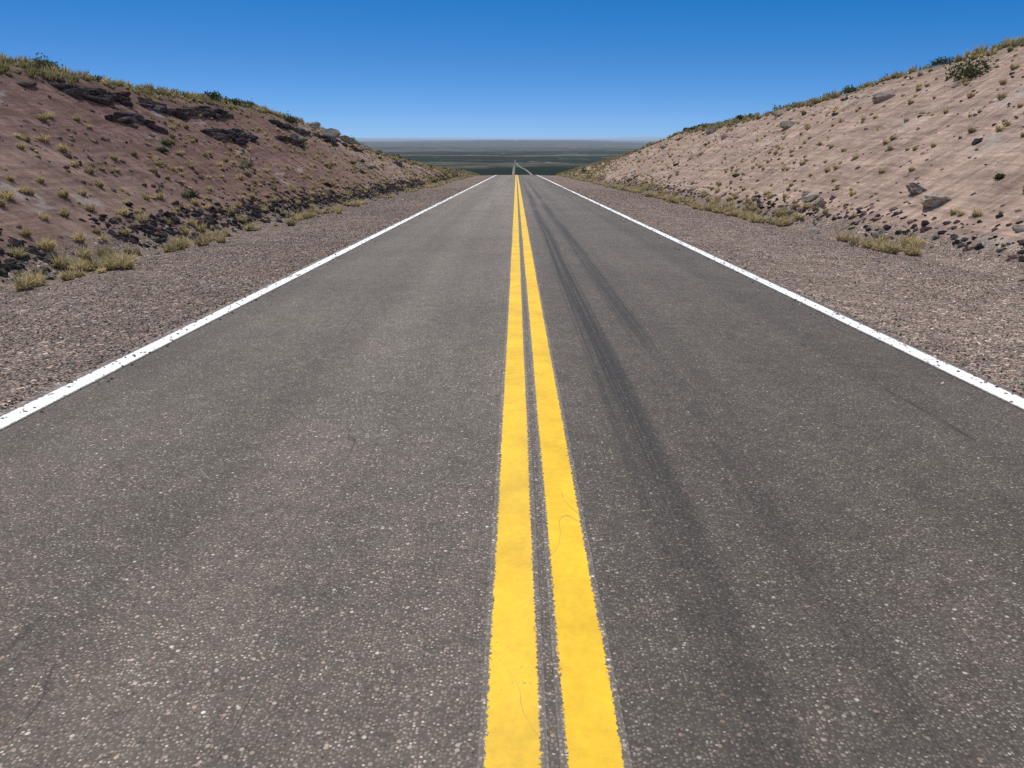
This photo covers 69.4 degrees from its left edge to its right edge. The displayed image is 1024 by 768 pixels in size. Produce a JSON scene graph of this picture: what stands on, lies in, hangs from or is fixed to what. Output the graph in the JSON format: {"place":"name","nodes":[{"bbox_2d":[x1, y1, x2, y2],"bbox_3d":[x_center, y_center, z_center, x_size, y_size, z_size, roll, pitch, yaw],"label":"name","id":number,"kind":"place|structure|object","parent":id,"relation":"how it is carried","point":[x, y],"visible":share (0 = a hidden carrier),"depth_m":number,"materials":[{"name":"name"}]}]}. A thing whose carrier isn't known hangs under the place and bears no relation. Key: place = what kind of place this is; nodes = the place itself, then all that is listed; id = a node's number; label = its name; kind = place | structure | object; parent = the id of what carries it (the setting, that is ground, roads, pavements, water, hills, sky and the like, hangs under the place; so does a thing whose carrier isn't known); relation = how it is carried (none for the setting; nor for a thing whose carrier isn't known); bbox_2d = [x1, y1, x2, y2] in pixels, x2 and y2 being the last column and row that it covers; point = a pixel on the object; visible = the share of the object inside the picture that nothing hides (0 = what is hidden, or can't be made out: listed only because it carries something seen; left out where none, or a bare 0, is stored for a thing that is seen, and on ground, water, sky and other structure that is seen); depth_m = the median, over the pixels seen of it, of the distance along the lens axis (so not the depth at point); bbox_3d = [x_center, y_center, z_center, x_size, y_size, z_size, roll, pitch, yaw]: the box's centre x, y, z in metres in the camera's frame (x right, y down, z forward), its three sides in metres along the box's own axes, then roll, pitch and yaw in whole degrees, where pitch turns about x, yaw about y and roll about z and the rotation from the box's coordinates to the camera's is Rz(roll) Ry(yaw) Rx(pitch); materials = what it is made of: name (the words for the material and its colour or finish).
{"place":"outdoors","nodes":[
{"label":"outdoors","id":0,"kind":"place"},
{"bbox_2d":[0,160,1023,767],"bbox_3d":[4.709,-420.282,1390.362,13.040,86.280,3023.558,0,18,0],"label":"road asphalt","id":1,"kind":"structure","parent":0,"point":[252,534],"depth_m":3.35,"materials":[{"name":"grey asphalt"}]},
{"bbox_2d":[0,175,495,429],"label":"white line","id":2,"kind":"object","parent":1,"relation":"on","point":[40,403],"visible":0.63,"depth_m":6.53,"materials":[{"name":"paint"}]},
{"bbox_2d":[477,175,548,767],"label":"yellow line","id":3,"kind":"object","parent":1,"relation":"on","point":[513,727],"visible":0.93,"depth_m":2.81,"materials":[{"name":"paint"}]},
{"bbox_2d":[517,175,632,767],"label":"yellow line","id":4,"kind":"object","parent":1,"relation":"on","point":[591,728],"visible":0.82,"depth_m":2.81,"materials":[{"name":"paint"}]},
{"bbox_2d":[537,175,1023,409],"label":"white line","id":5,"kind":"object","parent":1,"relation":"on","point":[987,387],"visible":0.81,"depth_m":7.08,"materials":[{"name":"paint"}]},
{"bbox_2d":[0,43,1023,410],"bbox_3d":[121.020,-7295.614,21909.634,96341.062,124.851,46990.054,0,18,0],"label":"ground","id":6,"kind":"structure","parent":0,"point":[960,179],"depth_m":19.44,"materials":[{"name":"brown soil"}]},
{"bbox_2d":[16,79,402,166],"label":"ledge rocks","id":7,"kind":"object","parent":6,"relation":"on","point":[103,96],"visible":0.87,"depth_m":28.73,"materials":[{"name":"brown stone"}]},
{"bbox_2d":[0,35,1023,290],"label":"grass tufts","id":8,"kind":"object","parent":6,"relation":"on","point":[110,259],"visible":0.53,"depth_m":24.95,"materials":[{"name":"green plant"}]},
{"bbox_2d":[0,186,1023,418],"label":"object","id":9,"kind":"object","parent":6,"relation":"on","point":[411,214],"visible":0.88,"depth_m":10.55,"materials":[{"name":"gravel"}]},
{"bbox_2d":[0,172,1023,282],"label":"rocks","id":10,"kind":"object","parent":6,"relation":"on","point":[209,220],"visible":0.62,"depth_m":19.10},
{"bbox_2d":[0,50,1023,260],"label":"slope stones","id":11,"kind":"object","parent":6,"relation":"on","point":[975,141],"visible":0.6,"depth_m":24.00,"materials":[{"name":"stone"}]},
{"bbox_2d":[29,38,1018,198],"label":"shrubs","id":12,"kind":"object","parent":6,"relation":"on","point":[969,73],"visible":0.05,"depth_m":28.49,"materials":[{"name":"green plant"}]},
{"bbox_2d":[308,90,1023,280],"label":"pale rocks","id":13,"kind":"object","parent":6,"relation":"on","point":[932,201],"visible":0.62,"depth_m":23.38,"materials":[{"name":"beige stone"}]},
{"bbox_2d":[0,0,1023,137],"label":"sky","id":14,"kind":"structure","parent":0,"point":[356,68],"materials":[{"name":"blue"}]}
]}

